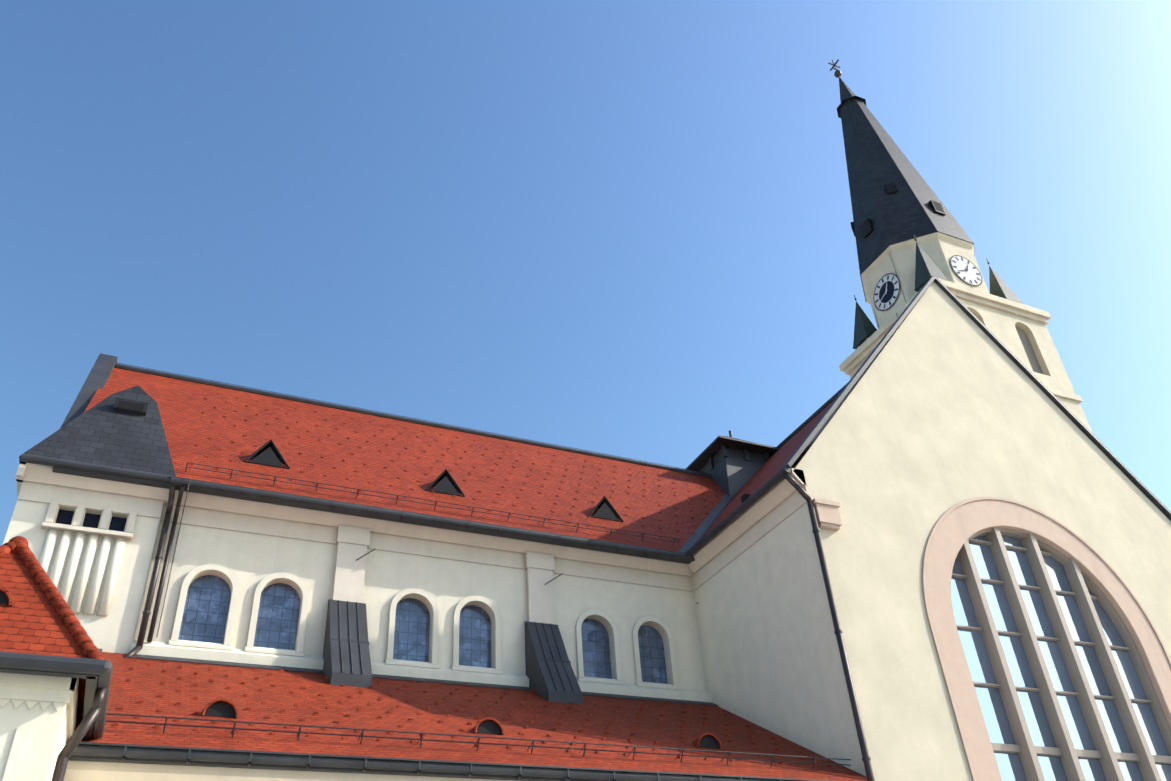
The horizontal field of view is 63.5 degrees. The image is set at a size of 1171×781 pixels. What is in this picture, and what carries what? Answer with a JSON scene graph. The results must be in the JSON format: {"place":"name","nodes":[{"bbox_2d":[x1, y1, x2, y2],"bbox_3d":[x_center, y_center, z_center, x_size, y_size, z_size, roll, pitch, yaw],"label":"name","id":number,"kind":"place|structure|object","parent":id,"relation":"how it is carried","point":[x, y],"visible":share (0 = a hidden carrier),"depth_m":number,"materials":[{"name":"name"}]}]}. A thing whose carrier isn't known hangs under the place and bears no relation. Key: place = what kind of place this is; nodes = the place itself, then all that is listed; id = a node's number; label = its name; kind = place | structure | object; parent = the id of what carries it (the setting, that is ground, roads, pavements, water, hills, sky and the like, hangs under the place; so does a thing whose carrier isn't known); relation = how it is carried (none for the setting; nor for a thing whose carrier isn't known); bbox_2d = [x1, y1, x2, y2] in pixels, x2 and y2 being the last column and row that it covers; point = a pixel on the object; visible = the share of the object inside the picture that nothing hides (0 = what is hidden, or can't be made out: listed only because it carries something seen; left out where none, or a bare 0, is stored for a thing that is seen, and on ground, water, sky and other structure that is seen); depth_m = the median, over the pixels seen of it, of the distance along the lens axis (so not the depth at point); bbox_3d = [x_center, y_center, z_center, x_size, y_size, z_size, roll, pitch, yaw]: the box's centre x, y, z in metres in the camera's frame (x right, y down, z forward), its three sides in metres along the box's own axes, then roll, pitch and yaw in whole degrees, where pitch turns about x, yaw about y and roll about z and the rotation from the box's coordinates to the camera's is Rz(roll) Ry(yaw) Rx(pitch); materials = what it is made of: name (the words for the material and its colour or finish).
{"place":"outdoors","nodes":[
{"label":"outdoors","id":0,"kind":"place"},
{"bbox_2d":[0,700,68,780],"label":"annex walls","id":1,"kind":"structure","parent":0,"point":[42,740],"depth_m":10.56,"materials":[{"name":"beige paint"}]},
{"bbox_2d":[0,672,78,780],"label":"annex trim","id":2,"kind":"structure","parent":1,"relation":"attached to","point":[31,691],"depth_m":10.80,"materials":[{"name":"beige paint"}]},
{"bbox_2d":[52,687,106,780],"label":"downspout","id":3,"kind":"object","parent":1,"relation":"attached to","point":[78,735],"visible":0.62,"depth_m":11.00,"materials":[{"name":"grey metal"}]},
{"bbox_2d":[0,551,86,728],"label":"annex roof","id":4,"kind":"structure","parent":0,"point":[31,621],"depth_m":11.40,"materials":[{"name":"red tile"}]},
{"bbox_2d":[0,586,12,605],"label":"dormer trim","id":5,"kind":"structure","parent":4,"relation":"on","point":[8,594],"depth_m":11.51,"materials":[{"name":"tile"}]},
{"bbox_2d":[0,591,7,603],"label":"dormer window","id":6,"kind":"structure","parent":5,"relation":"in","point":[3,598],"depth_m":11.52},
{"bbox_2d":[0,536,104,719],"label":"ridge tiles","id":7,"kind":"object","parent":4,"relation":"on","point":[64,611],"visible":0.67,"depth_m":11.87,"materials":[{"name":"red tile"}]},
{"bbox_2d":[0,651,111,738],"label":"gutter","id":8,"kind":"object","parent":4,"relation":"attached to","point":[95,673],"visible":0.92,"depth_m":10.82,"materials":[{"name":"grey metal"}]},
{"bbox_2d":[63,760,514,780],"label":"wall","id":9,"kind":"structure","parent":0,"point":[91,771],"depth_m":13.01,"materials":[{"name":"beige paint"}]},
{"bbox_2d":[53,363,711,563],"bbox_3d":[6.956,4.453,30.745,42.000,6.301,5.315,12,-38,-22],"label":"nave gutter","id":10,"kind":"object","parent":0,"point":[274,497],"visible":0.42,"depth_m":22.92,"materials":[{"name":"grey metal"}]},
{"bbox_2d":[160,490,693,623],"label":"nave trim","id":11,"kind":"structure","parent":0,"point":[354,538],"depth_m":22.47,"materials":[{"name":"beige paint"}]},
{"bbox_2d":[244,439,623,521],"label":"nave dormer openings","id":12,"kind":"object","parent":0,"point":[268,456],"visible":0.92,"depth_m":24.44,"materials":[{"name":"black"}]},
{"bbox_2d":[248,441,620,519],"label":"nave dormer roofs","id":13,"kind":"structure","parent":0,"point":[274,450],"depth_m":24.72,"materials":[{"name":"red tile"}]},
{"bbox_2d":[80,652,868,780],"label":"lower roof","id":14,"kind":"structure","parent":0,"point":[146,686],"depth_m":17.07,"materials":[{"name":"red tile"}]},
{"bbox_2d":[66,648,833,780],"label":"flashing","id":15,"kind":"object","parent":14,"relation":"attached to","point":[147,754],"visible":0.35,"depth_m":13.99,"materials":[{"name":"grey metal"}]},
{"bbox_2d":[201,699,722,748],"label":"roof dormers","id":16,"kind":"object","parent":14,"relation":"on","point":[696,742],"visible":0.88,"depth_m":16.69,"materials":[{"name":"red tile"}]},
{"bbox_2d":[204,702,719,748],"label":"dormer windows","id":17,"kind":"structure","parent":16,"relation":"in","point":[220,709],"depth_m":16.64,"materials":[{"name":"black"}]},
{"bbox_2d":[0,0,1170,545],"label":"sky","id":18,"kind":"structure","parent":0,"point":[622,228],"materials":[{"name":"blue"}]},
{"bbox_2d":[741,494,750,502],"bbox_3d":[10.068,9.471,23.104,12.200,13.600,0.200,12,-38,-22],"label":"transept interior","id":19,"kind":"object","parent":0,"point":[744,497],"visible":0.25,"depth_m":24.71,"materials":[{"name":"black"}]},
{"bbox_2d":[687,468,808,591],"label":"transept cornice","id":20,"kind":"structure","parent":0,"point":[773,507],"depth_m":23.11,"materials":[{"name":"beige paint"}]},
{"bbox_2d":[704,398,835,535],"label":"transept roof","id":21,"kind":"structure","parent":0,"point":[772,466],"depth_m":28.49,"materials":[{"name":"red tile"}]},
{"bbox_2d":[812,498,841,530],"bbox_3d":[5.398,2.773,21.097,0.680,0.630,0.200,12,-38,-22],"label":"gable corbel","id":22,"kind":"object","parent":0,"point":[827,514],"visible":0.83,"depth_m":21.03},
{"bbox_2d":[790,281,1170,780],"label":"gable wall","id":23,"kind":"structure","parent":0,"point":[946,403],"depth_m":23.99,"materials":[{"name":"beige paint"}]},
{"bbox_2d":[678,276,1170,556],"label":"transept flashings","id":24,"kind":"object","parent":23,"relation":"on","point":[690,547],"visible":0.46,"depth_m":27.10,"materials":[{"name":"grey metal"}]},
{"bbox_2d":[685,430,779,496],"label":"roof vent house","id":25,"kind":"structure","parent":24,"relation":"on","point":[731,464],"depth_m":33.61,"materials":[{"name":"metal"}]},
{"bbox_2d":[922,497,1170,780],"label":"window surround","id":26,"kind":"object","parent":23,"relation":"attached to","point":[956,527],"visible":0.92,"depth_m":22.54,"materials":[{"name":"stone"}]},
{"bbox_2d":[951,535,1170,780],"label":"window glass","id":27,"kind":"object","parent":23,"relation":"in","point":[999,730],"visible":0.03,"depth_m":21.98,"materials":[{"name":"glass"}]},
{"bbox_2d":[951,526,1170,729],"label":"window reveal","id":28,"kind":"object","parent":23,"relation":"in","point":[1101,587],"depth_m":23.67,"materials":[{"name":"stone"}]},
{"bbox_2d":[952,527,1170,780],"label":"window mullions","id":29,"kind":"object","parent":23,"relation":"in","point":[1081,582],"depth_m":22.04,"materials":[{"name":"paint"}]},
{"label":"ground","id":30,"kind":"structure","parent":0,"visible":0},
{"bbox_2d":[3,499,161,653],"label":"block walls","id":31,"kind":"structure","parent":30,"relation":"on","point":[113,631],"depth_m":19.07,"materials":[{"name":"white paint"}]},
{"bbox_2d":[39,528,125,615],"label":"block flutes","id":32,"kind":"object","parent":31,"relation":"attached to","point":[84,570],"visible":0.75,"depth_m":18.94,"materials":[{"name":"white paint"}]},
{"bbox_2d":[56,510,126,531],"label":"windows","id":33,"kind":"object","parent":31,"relation":"attached to","point":[91,520],"visible":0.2,"depth_m":19.77,"materials":[{"name":"black glass"}]},
{"bbox_2d":[16,462,168,539],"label":"block trim","id":34,"kind":"structure","parent":31,"relation":"attached to","point":[41,483],"depth_m":19.70,"materials":[{"name":"paint"}]},
{"bbox_2d":[19,386,175,476],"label":"slate roof","id":35,"kind":"structure","parent":34,"relation":"on","point":[107,431],"depth_m":20.91,"materials":[{"name":"tile"}]},
{"bbox_2d":[20,454,170,482],"bbox_3d":[-10.175,1.647,19.788,2.900,0.162,0.170,12,-38,-22],"label":"gutter","id":36,"kind":"object","parent":35,"relation":"attached to","point":[34,459],"visible":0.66,"depth_m":19.69,"materials":[{"name":"metal"}]},
{"bbox_2d":[117,400,143,411],"bbox_3d":[-10.533,0.356,21.902,0.540,0.180,0.040,12,-38,-22],"label":"block vent opening","id":37,"kind":"object","parent":35,"relation":"attached to","point":[130,405],"visible":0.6,"depth_m":21.90,"materials":[{"name":"black"}]},
{"bbox_2d":[133,521,705,690],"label":"nave walls","id":38,"kind":"structure","parent":30,"relation":"on","point":[250,561],"depth_m":21.91,"materials":[{"name":"beige paint"}]},
{"bbox_2d":[84,368,725,551],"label":"nave roof","id":39,"kind":"structure","parent":38,"relation":"on","point":[186,422],"depth_m":26.01,"materials":[{"name":"red tile"}]},
{"bbox_2d":[60,353,117,427],"bbox_3d":[-13.326,1.716,24.914,0.470,6.670,9.000,12,-38,-22],"label":"parapet wall capping","id":40,"kind":"object","parent":39,"relation":"on","point":[100,372],"visible":0.27,"depth_m":24.80,"materials":[{"name":"grey metal"}]},
{"bbox_2d":[123,485,183,657],"bbox_3d":[-8.794,3.693,18.966,0.520,4.376,1.216,-14,-36,14],"label":"corner downpipe","id":41,"kind":"object","parent":39,"relation":"attached to","point":[149,599],"visible":0.92,"depth_m":19.51,"materials":[{"name":"black metal"}]},
{"bbox_2d":[185,462,683,545],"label":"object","id":42,"kind":"object","parent":39,"relation":"on","point":[274,480],"visible":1,"depth_m":22.94,"materials":[{"name":"metal"}]},
{"bbox_2d":[190,393,719,541],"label":"nave snow stops","id":43,"kind":"object","parent":39,"relation":"on","point":[289,460],"visible":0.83,"depth_m":26.75,"materials":[{"name":"tile"}]},
{"bbox_2d":[178,575,667,683],"bbox_3d":[-3.188,5.629,21.837,11.460,1.600,0.001,12,-38,-22],"label":"clerestory glass","id":44,"kind":"object","parent":38,"relation":"attached to","point":[206,609],"visible":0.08,"depth_m":21.41,"materials":[{"name":"blue glass"}]},
{"bbox_2d":[168,564,680,689],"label":"window surrounds","id":45,"kind":"object","parent":38,"relation":"attached to","point":[301,585],"visible":0.98,"depth_m":21.27,"materials":[{"name":"white paint"}]},
{"bbox_2d":[356,549,698,603],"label":"tie rods","id":46,"kind":"object","parent":38,"relation":"attached to","point":[545,584],"visible":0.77,"depth_m":21.53,"materials":[{"name":"metal"}]},
{"bbox_2d":[693,503,866,776],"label":"transept side walls","id":47,"kind":"structure","parent":30,"relation":"on","point":[771,658],"depth_m":21.34,"materials":[{"name":"beige paint"}]},
{"bbox_2d":[782,474,874,780],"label":"downspout","id":48,"kind":"object","parent":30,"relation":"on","point":[840,640],"visible":0.94,"depth_m":19.34,"materials":[{"name":"grey metal"}]},
{"bbox_2d":[849,298,1092,432],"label":"tower shaft","id":49,"kind":"object","parent":30,"relation":"on","point":[999,325],"visible":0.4,"depth_m":42.05,"materials":[{"name":"beige paint"}]},
{"bbox_2d":[861,232,988,328],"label":"clock tower wall","id":50,"kind":"structure","parent":49,"relation":"on","point":[940,249],"depth_m":45.43,"materials":[{"name":"paint"}]},
{"bbox_2d":[837,78,974,300],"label":"spire roof","id":51,"kind":"structure","parent":50,"relation":"on","point":[905,212],"depth_m":48.92,"materials":[{"name":"tile"}]},
{"bbox_2d":[828,59,841,77],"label":"finial","id":52,"kind":"object","parent":51,"relation":"on","point":[837,73],"visible":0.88,"depth_m":56.88,"materials":[{"name":"grey metal"}]},
{"bbox_2d":[850,182,945,237],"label":"spire lucarnes","id":53,"kind":"object","parent":51,"relation":"attached to","point":[931,204],"visible":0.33,"depth_m":47.96,"materials":[{"name":"metal"}]},
{"bbox_2d":[851,183,944,235],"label":"spire lucarne holes","id":54,"kind":"object","parent":53,"relation":"attached to","point":[865,227],"visible":0.6,"depth_m":48.10,"materials":[{"name":"black"}]},
{"bbox_2d":[874,256,980,309],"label":"tower clock faces","id":55,"kind":"object","parent":50,"relation":"attached to","point":[970,274],"visible":0.46,"depth_m":44.99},
{"bbox_2d":[873,255,981,310],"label":"clock marks","id":56,"kind":"object","parent":50,"relation":"attached to","point":[887,297],"visible":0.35,"depth_m":45.40,"materials":[{"name":"black"}]},
{"bbox_2d":[853,236,1023,348],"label":"corner pinnacles","id":57,"kind":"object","parent":49,"relation":"on","point":[926,268],"depth_m":45.15,"materials":[{"name":"grey metal"}]},
{"bbox_2d":[839,277,1081,402],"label":"tower cornice","id":58,"kind":"structure","parent":49,"relation":"attached to","point":[856,357],"depth_m":43.20,"materials":[{"name":"beige paint"}]},
{"bbox_2d":[1015,326,1042,373],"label":"tower belfry louvres","id":59,"kind":"object","parent":49,"relation":"in","point":[1030,353],"visible":0.05,"depth_m":42.49,"materials":[{"name":"beige paint"}]},
{"bbox_3d":[-1.753,9.912,15.529,13.700,5.550,5.300,12,-38,-22],"label":"aisle","id":60,"kind":"object","parent":30,"relation":"on","visible":0},
{"bbox_2d":[130,640,711,701],"bbox_3d":[-2.930,6.342,21.013,13.200,0.420,0.200,12,-38,-22],"label":"window ledge","id":61,"kind":"object","parent":60,"relation":"on","point":[154,648],"visible":0.64,"depth_m":20.56,"materials":[{"name":"white paint"}]},
{"bbox_2d":[323,600,582,703],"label":"buttresses","id":62,"kind":"structure","parent":60,"relation":"on","point":[541,682],"depth_m":20.56,"materials":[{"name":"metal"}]},
{"bbox_2d":[113,657,831,766],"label":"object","id":63,"kind":"object","parent":60,"relation":"on","point":[359,709],"visible":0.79,"depth_m":17.80,"materials":[{"name":"tile"}]},
{"bbox_2d":[105,713,850,769],"bbox_3d":[-0.967,5.968,15.777,13.212,0.207,0.303,12,-38,-22],"label":"aisle snow rail","id":64,"kind":"object","parent":60,"relation":"on","point":[475,743],"visible":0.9,"depth_m":15.26,"materials":[{"name":"metal"}]},
{"bbox_2d":[122,478,870,780],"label":"gutter brackets","id":65,"kind":"object","parent":60,"relation":"on","point":[520,775],"visible":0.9,"depth_m":19.80,"materials":[{"name":"metal"}]}
]}

